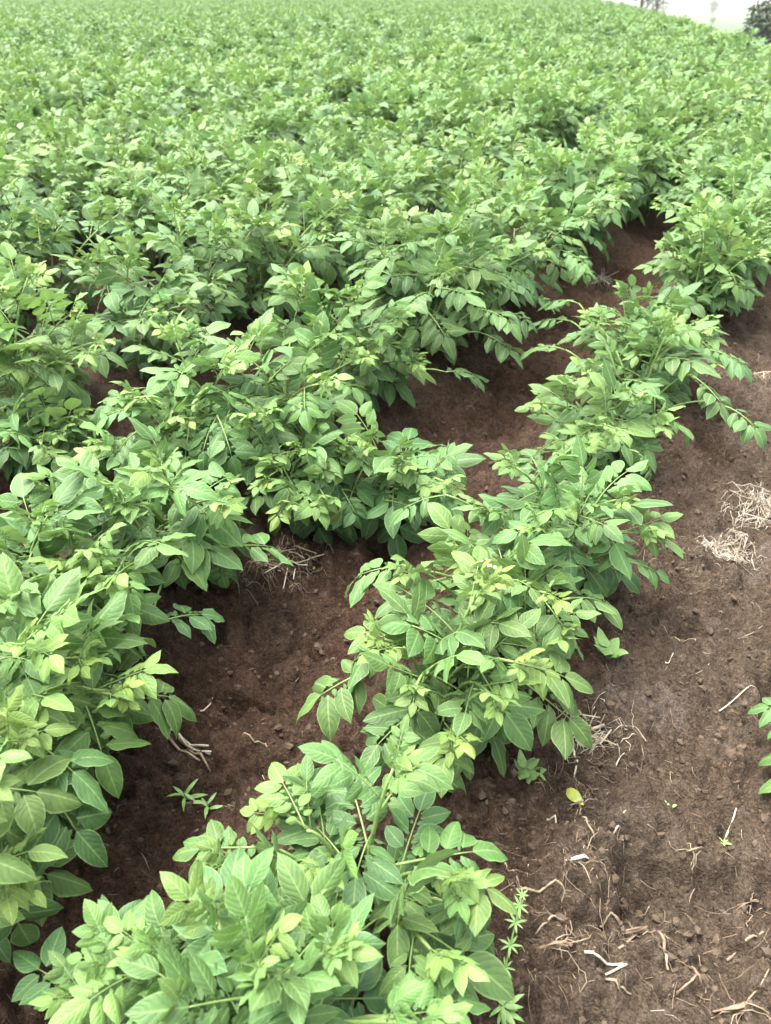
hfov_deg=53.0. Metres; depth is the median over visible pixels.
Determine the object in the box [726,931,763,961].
straw
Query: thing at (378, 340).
potato plant
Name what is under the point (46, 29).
potato crop
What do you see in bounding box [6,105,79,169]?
potato plant
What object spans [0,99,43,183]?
potato plant
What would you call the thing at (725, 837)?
straw
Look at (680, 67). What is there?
potato plant
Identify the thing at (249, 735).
straw
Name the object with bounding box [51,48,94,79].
potato plant
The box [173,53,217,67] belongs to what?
potato plant
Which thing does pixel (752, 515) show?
straw tuft
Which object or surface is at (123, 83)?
potato plant
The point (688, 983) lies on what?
root
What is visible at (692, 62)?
potato plant
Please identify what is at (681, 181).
potato plant
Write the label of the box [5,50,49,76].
potato plant
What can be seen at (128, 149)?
potato plant
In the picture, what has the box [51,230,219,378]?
potato plant
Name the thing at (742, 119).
potato plant
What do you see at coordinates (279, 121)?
potato plant
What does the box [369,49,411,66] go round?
potato plant
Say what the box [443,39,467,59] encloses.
potato plant
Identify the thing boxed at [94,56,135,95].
potato plant
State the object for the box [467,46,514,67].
potato plant
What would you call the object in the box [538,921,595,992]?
root stub
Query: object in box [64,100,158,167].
potato plant
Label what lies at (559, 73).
potato plant
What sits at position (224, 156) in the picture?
potato plant
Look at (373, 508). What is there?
potato plant
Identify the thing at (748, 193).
potato plant
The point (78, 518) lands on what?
potato plant
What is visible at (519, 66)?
potato plant
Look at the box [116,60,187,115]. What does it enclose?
potato plant
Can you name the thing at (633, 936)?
straw
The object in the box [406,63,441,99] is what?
potato plant
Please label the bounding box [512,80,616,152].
potato plant
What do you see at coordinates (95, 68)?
potato plant
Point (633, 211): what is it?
potato plant
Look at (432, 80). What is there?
potato plant
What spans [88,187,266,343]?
potato plant
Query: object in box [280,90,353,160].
potato plant
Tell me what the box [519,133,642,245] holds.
potato plant
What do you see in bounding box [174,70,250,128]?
potato plant
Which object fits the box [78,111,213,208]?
potato plant
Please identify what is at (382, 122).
potato plant
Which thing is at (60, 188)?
potato plant
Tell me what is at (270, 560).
straw tuft
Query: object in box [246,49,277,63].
potato plant
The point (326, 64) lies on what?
potato plant
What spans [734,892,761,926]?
root stub
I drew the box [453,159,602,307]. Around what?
potato plant
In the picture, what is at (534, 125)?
potato plant
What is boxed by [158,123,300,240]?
potato plant
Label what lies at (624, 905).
soil crumbs
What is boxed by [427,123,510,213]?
potato plant
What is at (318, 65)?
potato plant
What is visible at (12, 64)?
potato plant
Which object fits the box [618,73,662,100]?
potato plant
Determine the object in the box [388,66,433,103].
potato plant
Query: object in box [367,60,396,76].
potato plant
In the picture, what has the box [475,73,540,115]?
potato plant
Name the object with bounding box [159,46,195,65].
potato plant
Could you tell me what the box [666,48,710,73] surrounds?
potato plant
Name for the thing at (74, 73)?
potato plant
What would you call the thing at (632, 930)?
root stub
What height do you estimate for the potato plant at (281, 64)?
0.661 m
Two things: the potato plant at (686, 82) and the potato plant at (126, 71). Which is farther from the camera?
the potato plant at (126, 71)
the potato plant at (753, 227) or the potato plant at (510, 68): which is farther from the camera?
the potato plant at (510, 68)
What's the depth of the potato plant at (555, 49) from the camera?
12.21 m
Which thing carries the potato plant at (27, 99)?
on the ground
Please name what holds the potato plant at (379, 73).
on the ground
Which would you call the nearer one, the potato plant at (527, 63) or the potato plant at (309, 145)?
the potato plant at (309, 145)
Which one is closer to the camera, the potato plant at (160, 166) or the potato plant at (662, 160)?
the potato plant at (160, 166)
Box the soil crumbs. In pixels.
[0,269,770,1023]
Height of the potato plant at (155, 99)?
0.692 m
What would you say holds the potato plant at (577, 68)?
on the ground
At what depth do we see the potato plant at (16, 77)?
8.70 m
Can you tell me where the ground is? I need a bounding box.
[0,0,770,1023]
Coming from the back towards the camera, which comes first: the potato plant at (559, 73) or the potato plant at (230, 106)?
the potato plant at (559, 73)
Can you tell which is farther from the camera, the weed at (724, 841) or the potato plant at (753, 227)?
the potato plant at (753, 227)
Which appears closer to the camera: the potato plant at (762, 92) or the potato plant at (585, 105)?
the potato plant at (585, 105)
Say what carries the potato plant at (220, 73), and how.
on the ground
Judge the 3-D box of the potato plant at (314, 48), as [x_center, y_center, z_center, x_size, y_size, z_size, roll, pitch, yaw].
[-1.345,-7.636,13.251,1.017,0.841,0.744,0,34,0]
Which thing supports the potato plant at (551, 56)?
on the ground
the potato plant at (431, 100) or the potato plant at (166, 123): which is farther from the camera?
the potato plant at (431, 100)
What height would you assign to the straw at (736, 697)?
0.041 m
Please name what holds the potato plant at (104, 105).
on the ground
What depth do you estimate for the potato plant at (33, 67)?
9.93 m
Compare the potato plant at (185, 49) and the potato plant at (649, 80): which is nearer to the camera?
the potato plant at (649, 80)
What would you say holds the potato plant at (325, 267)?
on the ground
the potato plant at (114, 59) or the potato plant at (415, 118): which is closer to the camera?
the potato plant at (415, 118)
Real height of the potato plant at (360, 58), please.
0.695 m
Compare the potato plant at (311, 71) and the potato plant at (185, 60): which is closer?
the potato plant at (311, 71)
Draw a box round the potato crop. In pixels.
[0,0,770,254]
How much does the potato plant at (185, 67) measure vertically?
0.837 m
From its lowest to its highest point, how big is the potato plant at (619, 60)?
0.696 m
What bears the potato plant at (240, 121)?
on the ground
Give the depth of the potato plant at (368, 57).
12.90 m
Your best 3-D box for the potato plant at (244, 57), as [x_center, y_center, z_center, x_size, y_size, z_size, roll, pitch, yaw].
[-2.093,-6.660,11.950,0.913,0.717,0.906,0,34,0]
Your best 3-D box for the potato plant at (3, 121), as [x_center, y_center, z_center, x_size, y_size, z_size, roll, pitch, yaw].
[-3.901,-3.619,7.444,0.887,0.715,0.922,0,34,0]
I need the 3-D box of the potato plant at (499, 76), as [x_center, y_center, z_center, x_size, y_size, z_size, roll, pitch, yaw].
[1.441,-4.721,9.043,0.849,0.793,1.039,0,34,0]
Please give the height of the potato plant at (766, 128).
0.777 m
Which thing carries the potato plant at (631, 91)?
on the ground
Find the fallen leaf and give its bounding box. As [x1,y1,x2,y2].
[566,788,583,804]
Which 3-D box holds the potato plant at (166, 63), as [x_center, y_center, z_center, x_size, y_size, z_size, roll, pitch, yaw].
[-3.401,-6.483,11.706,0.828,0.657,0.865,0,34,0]
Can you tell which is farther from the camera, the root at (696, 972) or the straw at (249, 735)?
the straw at (249, 735)
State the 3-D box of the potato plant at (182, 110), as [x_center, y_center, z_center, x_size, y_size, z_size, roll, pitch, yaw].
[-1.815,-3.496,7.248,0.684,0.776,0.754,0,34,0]
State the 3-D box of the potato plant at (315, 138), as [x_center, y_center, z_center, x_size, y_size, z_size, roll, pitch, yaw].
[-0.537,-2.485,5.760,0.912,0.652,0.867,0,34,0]
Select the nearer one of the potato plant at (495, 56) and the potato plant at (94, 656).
the potato plant at (94, 656)
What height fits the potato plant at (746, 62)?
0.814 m
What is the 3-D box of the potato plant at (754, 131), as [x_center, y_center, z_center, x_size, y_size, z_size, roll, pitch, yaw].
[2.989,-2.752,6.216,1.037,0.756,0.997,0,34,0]
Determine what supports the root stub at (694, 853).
on the ground
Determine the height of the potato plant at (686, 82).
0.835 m
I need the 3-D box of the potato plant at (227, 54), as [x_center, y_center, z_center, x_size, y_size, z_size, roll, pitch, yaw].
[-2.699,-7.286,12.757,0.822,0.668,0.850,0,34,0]
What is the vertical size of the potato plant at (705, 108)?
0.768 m
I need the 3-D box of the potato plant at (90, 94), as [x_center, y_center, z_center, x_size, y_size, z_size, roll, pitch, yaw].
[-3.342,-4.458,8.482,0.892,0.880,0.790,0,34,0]
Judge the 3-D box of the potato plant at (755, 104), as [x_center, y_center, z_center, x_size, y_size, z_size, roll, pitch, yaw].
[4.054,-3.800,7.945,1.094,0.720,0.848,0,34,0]
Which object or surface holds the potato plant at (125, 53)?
on the ground
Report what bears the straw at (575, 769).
on the ground
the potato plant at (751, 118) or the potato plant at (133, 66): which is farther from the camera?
the potato plant at (133, 66)
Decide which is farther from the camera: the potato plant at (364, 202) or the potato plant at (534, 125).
the potato plant at (534, 125)
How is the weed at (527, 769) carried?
on the ground
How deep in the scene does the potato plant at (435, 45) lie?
13.32 m
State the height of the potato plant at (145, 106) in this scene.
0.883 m
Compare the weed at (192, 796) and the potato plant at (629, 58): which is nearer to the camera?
the weed at (192, 796)
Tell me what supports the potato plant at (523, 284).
on the ground
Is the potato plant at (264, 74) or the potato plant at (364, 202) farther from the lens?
the potato plant at (264, 74)
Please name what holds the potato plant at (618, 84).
on the ground
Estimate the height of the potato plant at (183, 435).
0.695 m
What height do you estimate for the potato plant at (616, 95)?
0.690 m
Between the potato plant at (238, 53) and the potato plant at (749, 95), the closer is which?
the potato plant at (749, 95)
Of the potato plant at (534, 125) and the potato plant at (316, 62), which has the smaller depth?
the potato plant at (534, 125)
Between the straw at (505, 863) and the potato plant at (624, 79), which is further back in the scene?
the potato plant at (624, 79)
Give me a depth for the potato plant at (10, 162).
4.59 m
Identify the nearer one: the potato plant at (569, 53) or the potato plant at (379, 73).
the potato plant at (379, 73)
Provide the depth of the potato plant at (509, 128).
6.37 m
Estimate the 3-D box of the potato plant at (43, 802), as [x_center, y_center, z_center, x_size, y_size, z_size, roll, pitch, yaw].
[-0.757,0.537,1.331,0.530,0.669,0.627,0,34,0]
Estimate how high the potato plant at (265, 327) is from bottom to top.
0.638 m
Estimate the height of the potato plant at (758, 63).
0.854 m
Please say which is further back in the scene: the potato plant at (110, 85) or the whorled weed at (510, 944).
the potato plant at (110, 85)
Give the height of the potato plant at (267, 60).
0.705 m
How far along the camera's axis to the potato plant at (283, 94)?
8.21 m
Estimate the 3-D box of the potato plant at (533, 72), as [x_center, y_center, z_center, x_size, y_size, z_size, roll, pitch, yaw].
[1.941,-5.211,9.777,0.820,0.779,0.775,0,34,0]
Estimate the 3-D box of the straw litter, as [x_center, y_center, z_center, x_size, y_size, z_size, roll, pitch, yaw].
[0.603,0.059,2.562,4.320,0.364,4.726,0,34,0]
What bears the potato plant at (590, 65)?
on the ground
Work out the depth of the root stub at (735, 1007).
1.37 m
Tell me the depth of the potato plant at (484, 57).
12.32 m
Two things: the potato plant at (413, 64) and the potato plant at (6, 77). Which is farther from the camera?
the potato plant at (413, 64)
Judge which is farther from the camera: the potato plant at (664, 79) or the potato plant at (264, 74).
the potato plant at (664, 79)
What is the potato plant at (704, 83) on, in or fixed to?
on the ground
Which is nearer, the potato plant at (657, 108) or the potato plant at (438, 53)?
the potato plant at (657, 108)
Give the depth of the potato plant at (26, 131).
5.95 m
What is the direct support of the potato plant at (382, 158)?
on the ground
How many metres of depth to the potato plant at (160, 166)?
4.60 m
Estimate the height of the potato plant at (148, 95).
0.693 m
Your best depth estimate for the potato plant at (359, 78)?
9.70 m
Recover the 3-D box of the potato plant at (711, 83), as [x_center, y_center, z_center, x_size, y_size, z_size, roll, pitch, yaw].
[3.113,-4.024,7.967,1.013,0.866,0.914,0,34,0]
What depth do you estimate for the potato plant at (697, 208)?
4.01 m
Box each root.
[674,974,697,996]
[688,966,702,985]
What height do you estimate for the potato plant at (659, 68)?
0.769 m
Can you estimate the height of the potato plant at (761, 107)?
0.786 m
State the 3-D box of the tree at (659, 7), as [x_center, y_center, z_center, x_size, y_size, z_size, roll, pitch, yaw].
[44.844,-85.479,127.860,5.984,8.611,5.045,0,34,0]
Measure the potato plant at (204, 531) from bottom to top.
0.544 m
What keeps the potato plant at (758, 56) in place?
on the ground
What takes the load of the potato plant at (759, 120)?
on the ground
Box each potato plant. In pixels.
[0,56,69,116]
[0,56,89,127]
[0,66,26,119]
[0,86,79,130]
[0,94,40,143]
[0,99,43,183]
[0,102,11,143]
[0,125,29,154]
[0,128,53,208]
[0,140,42,258]
[0,149,92,256]
[0,170,132,312]
[0,204,53,342]
[0,242,128,433]
[0,387,110,503]
[0,471,172,675]
[0,552,196,798]
[0,667,113,962]
[1,114,87,197]
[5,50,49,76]
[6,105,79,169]
[8,61,18,78]
[9,52,24,65]
[11,846,490,1023]
[15,51,68,99]
[16,118,138,242]
[17,417,293,643]
[32,118,123,192]
[33,61,119,120]
[36,52,75,75]
[38,60,78,89]
[38,99,109,144]
[39,123,181,231]
[45,57,94,99]
[47,69,101,115]
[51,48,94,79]
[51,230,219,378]
[58,53,111,98]
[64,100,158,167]
[66,75,143,125]
[70,69,134,97]
[71,310,304,486]
[78,57,96,71]
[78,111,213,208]
[81,150,220,277]
[82,95,142,150]
[87,55,160,110]
[88,53,134,70]
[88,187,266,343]
[89,41,133,60]
[92,63,136,95]
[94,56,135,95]
[94,261,378,507]
[98,85,160,145]
[101,146,262,259]
[112,52,156,68]
[113,72,188,163]
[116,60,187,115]
[122,60,157,75]
[123,61,150,75]
[129,85,195,146]
[132,44,177,67]
[134,61,214,111]
[139,57,171,92]
[142,111,244,195]
[147,61,209,101]
[149,53,199,67]
[150,59,177,67]
[158,60,202,109]
[158,93,224,161]
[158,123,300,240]
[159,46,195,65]
[160,101,262,184]
[163,46,210,63]
[166,64,218,110]
[170,66,239,110]
[171,180,356,324]
[172,714,517,1017]
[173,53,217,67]
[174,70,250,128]
[184,72,275,143]
[187,61,225,76]
[187,93,292,173]
[188,147,357,292]
[189,128,307,234]
[202,47,238,75]
[202,62,267,112]
[204,47,256,66]
[217,57,277,117]
[218,69,254,99]
[218,93,326,161]
[223,53,272,71]
[223,402,369,545]
[226,65,293,102]
[230,81,326,142]
[235,133,325,220]
[238,59,256,75]
[241,45,277,68]
[245,92,344,155]
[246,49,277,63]
[247,55,284,68]
[251,127,368,209]
[254,65,317,107]
[263,258,489,411]
[270,54,312,86]
[272,54,324,96]
[272,58,304,95]
[276,49,320,72]
[276,158,397,290]
[279,72,344,135]
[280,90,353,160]
[290,122,368,185]
[294,38,334,69]
[294,400,485,563]
[296,545,593,797]
[299,47,342,71]
[305,59,317,74]
[305,67,331,80]
[306,57,331,76]
[307,65,364,131]
[315,112,398,195]
[317,56,356,92]
[319,147,427,248]
[329,180,537,368]
[331,87,400,144]
[333,72,380,125]
[338,50,377,66]
[339,60,390,76]
[345,502,622,691]
[348,138,444,241]
[350,65,395,120]
[351,52,383,67]
[355,117,418,189]
[358,85,409,140]
[359,47,401,66]
[363,66,403,93]
[364,70,438,135]
[366,116,442,161]
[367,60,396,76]
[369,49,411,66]
[369,65,413,97]
[375,196,560,350]
[382,138,473,223]
[386,56,413,78]
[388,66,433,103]
[388,435,685,609]
[389,104,462,159]
[392,66,457,130]
[393,127,506,212]
[397,87,484,162]
[398,76,441,140]
[401,59,425,72]
[402,48,437,66]
[403,42,445,66]
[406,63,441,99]
[411,159,558,314]
[413,58,455,89]
[413,73,469,99]
[418,90,492,150]
[419,42,448,71]
[420,60,454,75]
[422,76,461,107]
[424,73,502,136]
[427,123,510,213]
[428,112,527,188]
[430,41,476,67]
[431,56,470,87]
[431,71,525,140]
[441,74,535,119]
[442,57,496,96]
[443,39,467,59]
[443,43,481,70]
[448,42,519,73]
[453,62,487,82]
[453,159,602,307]
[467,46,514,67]
[467,59,514,81]
[470,43,518,63]
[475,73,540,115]
[481,59,524,76]
[481,107,559,190]
[484,69,591,166]
[489,43,528,64]
[491,87,563,170]
[492,70,538,120]
[495,61,521,80]
[499,54,542,71]
[499,128,634,266]
[500,62,562,97]
[504,64,563,137]
[509,60,543,71]
[510,46,566,76]
[510,117,638,222]
[512,51,565,72]
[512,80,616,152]
[514,356,693,481]
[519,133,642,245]
[520,302,770,450]
[526,65,566,98]
[528,274,751,395]
[529,64,575,84]
[534,37,574,70]
[540,67,620,144]
[543,75,609,150]
[546,63,589,82]
[547,47,588,67]
[549,62,598,87]
[551,45,581,65]
[556,41,598,65]
[557,48,592,65]
[558,58,600,88]
[561,135,664,226]
[564,75,629,137]
[565,115,685,222]
[566,281,728,415]
[569,56,612,80]
[574,72,638,133]
[579,54,619,79]
[579,103,704,201]
[588,51,629,84]
[593,62,607,79]
[594,80,646,124]
[599,112,712,217]
[601,45,641,81]
[603,81,634,119]
[604,69,663,122]
[610,51,645,83]
[615,66,667,92]
[617,59,678,89]
[617,83,727,192]
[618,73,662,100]
[621,49,654,69]
[630,60,685,87]
[631,87,718,182]
[633,214,770,338]
[634,79,742,161]
[636,93,730,171]
[638,63,682,90]
[643,191,770,315]
[650,158,770,285]
[652,76,742,152]
[653,196,770,301]
[656,61,696,83]
[657,137,770,229]
[660,119,770,203]
[661,58,699,82]
[662,78,738,138]
[663,81,738,154]
[665,55,702,80]
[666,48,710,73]
[666,72,741,124]
[668,71,694,81]
[668,151,770,239]
[670,74,746,115]
[674,57,706,79]
[675,136,770,189]
[687,185,770,277]
[692,118,770,204]
[692,123,770,211]
[698,63,760,115]
[700,81,731,132]
[704,101,770,166]
[709,70,749,120]
[710,62,757,109]
[711,64,770,101]
[712,102,770,167]
[714,73,756,135]
[717,152,770,244]
[723,47,770,83]
[724,73,770,130]
[730,58,770,108]
[733,97,770,118]
[734,118,770,161]
[735,64,770,87]
[736,101,769,129]
[737,105,770,128]
[738,112,770,156]
[738,116,753,128]
[743,74,769,102]
[746,102,769,112]
[747,697,770,793]
[750,60,768,75]
[758,89,770,106]
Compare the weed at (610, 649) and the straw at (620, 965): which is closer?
the straw at (620, 965)
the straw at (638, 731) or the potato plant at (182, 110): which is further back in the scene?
the potato plant at (182, 110)
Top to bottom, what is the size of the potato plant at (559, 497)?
0.554 m
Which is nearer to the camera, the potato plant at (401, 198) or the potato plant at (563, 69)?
the potato plant at (401, 198)
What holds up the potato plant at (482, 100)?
on the ground
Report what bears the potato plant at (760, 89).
on the ground
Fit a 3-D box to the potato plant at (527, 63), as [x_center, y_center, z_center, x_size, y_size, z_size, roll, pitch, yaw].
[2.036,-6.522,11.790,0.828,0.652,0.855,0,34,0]
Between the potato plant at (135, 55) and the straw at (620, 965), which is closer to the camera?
the straw at (620, 965)
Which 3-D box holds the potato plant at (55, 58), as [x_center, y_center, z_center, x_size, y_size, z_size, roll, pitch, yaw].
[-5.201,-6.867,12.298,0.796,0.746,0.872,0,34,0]
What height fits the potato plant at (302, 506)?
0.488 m
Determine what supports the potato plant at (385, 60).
on the ground
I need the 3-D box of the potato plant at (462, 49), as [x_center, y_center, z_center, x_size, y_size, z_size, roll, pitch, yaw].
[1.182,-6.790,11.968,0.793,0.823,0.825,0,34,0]
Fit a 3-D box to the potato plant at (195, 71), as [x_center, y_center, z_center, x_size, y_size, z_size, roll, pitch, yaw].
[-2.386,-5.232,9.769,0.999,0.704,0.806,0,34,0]
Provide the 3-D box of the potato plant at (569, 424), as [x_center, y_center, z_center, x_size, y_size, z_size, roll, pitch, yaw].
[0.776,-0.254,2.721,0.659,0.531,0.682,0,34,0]
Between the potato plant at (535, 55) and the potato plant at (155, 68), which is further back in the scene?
the potato plant at (535, 55)
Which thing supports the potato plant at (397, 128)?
on the ground
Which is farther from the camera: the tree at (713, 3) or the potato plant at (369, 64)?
the tree at (713, 3)
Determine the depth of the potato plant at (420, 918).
1.30 m
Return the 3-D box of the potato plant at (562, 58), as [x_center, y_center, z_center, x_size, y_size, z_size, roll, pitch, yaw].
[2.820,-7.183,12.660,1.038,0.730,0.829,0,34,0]
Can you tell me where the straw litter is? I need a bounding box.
[7,309,770,1023]
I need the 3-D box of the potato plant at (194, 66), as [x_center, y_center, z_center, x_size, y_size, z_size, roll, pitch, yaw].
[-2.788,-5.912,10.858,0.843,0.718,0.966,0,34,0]
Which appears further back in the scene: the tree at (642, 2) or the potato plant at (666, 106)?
the tree at (642, 2)
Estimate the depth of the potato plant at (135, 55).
12.20 m
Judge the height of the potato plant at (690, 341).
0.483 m
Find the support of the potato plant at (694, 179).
on the ground
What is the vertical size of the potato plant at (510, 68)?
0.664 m
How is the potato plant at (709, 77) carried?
on the ground
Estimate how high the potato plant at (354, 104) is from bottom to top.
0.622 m
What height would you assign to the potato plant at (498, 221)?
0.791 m
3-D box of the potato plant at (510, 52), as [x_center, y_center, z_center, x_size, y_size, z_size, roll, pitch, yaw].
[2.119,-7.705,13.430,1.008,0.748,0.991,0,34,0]
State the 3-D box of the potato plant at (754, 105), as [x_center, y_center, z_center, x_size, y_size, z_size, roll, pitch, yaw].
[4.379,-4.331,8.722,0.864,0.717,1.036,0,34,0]
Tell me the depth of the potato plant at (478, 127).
6.15 m
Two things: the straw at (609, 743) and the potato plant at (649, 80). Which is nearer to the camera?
the straw at (609, 743)
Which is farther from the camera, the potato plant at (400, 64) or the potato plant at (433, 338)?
the potato plant at (400, 64)
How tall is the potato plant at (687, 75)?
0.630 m
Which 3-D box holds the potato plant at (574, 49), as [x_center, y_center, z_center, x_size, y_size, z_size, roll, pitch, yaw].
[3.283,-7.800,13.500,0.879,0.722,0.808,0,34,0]
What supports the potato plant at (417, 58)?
on the ground
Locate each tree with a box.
[623,0,662,8]
[649,0,669,12]
[708,0,719,14]
[740,0,770,44]
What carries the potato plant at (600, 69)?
on the ground
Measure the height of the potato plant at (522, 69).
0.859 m
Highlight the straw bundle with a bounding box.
[168,728,211,771]
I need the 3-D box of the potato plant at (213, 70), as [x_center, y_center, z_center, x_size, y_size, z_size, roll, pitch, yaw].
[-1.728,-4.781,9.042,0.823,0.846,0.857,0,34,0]
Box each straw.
[241,732,266,746]
[504,862,521,886]
[510,879,565,934]
[573,749,577,776]
[582,816,594,841]
[584,950,627,974]
[592,737,613,748]
[599,911,628,933]
[605,977,631,994]
[618,932,638,949]
[624,727,645,740]
[657,930,668,970]
[673,636,698,644]
[719,685,754,711]
[724,808,736,839]
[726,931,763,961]
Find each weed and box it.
[164,779,207,810]
[187,792,226,818]
[489,994,523,1023]
[499,887,528,977]
[514,749,546,783]
[594,627,627,658]
[719,837,731,847]
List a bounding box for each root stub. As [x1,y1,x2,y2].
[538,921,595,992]
[565,827,608,907]
[568,795,594,819]
[600,914,655,946]
[668,840,704,878]
[711,969,770,1023]
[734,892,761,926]
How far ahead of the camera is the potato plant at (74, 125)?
6.16 m
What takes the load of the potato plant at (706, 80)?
on the ground
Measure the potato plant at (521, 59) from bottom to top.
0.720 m
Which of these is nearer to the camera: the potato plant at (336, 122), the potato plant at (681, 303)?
the potato plant at (681, 303)
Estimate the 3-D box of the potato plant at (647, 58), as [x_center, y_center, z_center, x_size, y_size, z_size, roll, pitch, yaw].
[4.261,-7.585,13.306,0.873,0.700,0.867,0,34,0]
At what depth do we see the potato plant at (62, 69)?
10.20 m
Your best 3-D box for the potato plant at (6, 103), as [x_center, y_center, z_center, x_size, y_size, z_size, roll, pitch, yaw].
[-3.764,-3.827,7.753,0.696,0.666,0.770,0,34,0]
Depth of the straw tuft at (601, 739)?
1.89 m
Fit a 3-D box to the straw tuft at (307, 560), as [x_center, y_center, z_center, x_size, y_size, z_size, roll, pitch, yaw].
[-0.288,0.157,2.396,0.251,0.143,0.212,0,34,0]
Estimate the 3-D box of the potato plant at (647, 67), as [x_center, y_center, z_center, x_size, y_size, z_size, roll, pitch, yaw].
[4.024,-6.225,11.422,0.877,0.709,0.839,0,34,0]
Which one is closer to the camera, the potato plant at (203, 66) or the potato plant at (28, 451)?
the potato plant at (28, 451)
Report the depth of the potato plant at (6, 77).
9.45 m
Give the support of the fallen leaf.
on the ground
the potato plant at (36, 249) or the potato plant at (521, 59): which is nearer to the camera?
the potato plant at (36, 249)
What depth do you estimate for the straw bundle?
1.89 m
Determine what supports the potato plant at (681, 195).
on the ground
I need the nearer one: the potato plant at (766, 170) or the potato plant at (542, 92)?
the potato plant at (766, 170)
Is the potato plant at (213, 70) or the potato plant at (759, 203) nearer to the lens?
the potato plant at (759, 203)
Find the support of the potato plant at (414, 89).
on the ground
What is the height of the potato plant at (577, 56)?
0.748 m
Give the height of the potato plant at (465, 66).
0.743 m
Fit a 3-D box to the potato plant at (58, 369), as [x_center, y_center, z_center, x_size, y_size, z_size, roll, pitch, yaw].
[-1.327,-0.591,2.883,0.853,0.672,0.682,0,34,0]
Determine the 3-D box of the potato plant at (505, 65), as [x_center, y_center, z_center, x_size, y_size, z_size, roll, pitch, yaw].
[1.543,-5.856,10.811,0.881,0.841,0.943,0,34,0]
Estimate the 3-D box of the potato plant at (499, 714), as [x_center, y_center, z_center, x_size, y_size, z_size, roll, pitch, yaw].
[0.131,0.372,1.693,0.655,0.560,0.564,0,34,0]
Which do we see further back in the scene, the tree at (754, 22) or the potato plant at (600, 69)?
the tree at (754, 22)
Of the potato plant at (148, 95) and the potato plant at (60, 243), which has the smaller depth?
the potato plant at (60, 243)
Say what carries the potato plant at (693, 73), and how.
on the ground
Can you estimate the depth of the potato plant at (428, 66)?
11.02 m
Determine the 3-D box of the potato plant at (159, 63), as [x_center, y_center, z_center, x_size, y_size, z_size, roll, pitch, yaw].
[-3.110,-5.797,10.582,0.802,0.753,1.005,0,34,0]
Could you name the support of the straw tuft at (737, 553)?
on the ground
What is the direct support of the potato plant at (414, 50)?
on the ground
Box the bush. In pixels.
[708,15,716,28]
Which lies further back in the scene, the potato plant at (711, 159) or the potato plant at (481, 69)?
the potato plant at (481, 69)
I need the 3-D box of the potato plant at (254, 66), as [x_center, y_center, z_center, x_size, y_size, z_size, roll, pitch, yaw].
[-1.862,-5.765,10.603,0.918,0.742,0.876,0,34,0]
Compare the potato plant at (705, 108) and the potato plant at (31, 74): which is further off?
the potato plant at (31, 74)
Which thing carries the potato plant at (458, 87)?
on the ground
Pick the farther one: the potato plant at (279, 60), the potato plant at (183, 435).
the potato plant at (279, 60)
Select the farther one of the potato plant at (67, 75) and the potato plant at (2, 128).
the potato plant at (67, 75)
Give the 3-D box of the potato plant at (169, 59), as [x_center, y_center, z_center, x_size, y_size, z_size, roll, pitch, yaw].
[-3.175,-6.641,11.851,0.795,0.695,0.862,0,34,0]
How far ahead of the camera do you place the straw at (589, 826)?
1.58 m
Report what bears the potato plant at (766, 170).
on the ground
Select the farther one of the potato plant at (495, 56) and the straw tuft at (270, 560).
the potato plant at (495, 56)
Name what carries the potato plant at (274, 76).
on the ground
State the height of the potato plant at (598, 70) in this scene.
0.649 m
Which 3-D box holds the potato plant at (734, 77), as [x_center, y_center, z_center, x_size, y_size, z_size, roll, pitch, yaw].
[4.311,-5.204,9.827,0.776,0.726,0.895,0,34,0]
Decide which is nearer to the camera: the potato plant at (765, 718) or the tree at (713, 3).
the potato plant at (765, 718)
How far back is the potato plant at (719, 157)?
5.59 m
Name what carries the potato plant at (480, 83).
on the ground
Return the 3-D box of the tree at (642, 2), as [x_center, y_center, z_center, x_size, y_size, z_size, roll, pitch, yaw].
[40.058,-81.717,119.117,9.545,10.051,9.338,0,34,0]
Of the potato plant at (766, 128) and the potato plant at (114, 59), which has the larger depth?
the potato plant at (114, 59)
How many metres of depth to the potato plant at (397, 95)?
8.15 m
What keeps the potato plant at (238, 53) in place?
on the ground
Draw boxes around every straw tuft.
[228,548,309,605]
[250,531,333,596]
[543,691,635,763]
[588,267,618,291]
[694,528,766,576]
[720,481,770,529]
[726,369,770,397]
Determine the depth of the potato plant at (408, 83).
8.73 m
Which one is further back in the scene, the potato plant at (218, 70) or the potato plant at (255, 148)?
the potato plant at (218, 70)
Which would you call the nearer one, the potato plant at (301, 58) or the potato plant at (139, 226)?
the potato plant at (139, 226)
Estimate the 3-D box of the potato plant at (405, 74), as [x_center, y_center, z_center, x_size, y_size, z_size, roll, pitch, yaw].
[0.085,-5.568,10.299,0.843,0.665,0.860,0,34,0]
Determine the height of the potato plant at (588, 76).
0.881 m
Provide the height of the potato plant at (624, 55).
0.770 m
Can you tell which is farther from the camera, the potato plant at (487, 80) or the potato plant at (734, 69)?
the potato plant at (734, 69)
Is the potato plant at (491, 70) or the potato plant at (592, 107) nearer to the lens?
the potato plant at (592, 107)
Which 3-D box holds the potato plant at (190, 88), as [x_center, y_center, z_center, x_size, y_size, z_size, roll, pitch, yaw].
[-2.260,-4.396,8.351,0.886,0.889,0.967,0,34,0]
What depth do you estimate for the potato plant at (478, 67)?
10.05 m
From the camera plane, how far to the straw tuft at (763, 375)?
3.53 m
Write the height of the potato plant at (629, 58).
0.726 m
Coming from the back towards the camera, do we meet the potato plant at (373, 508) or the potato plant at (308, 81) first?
the potato plant at (308, 81)
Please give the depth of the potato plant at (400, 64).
11.90 m
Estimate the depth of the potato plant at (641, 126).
6.21 m
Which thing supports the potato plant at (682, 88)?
on the ground
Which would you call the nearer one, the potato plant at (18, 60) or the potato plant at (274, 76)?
the potato plant at (274, 76)

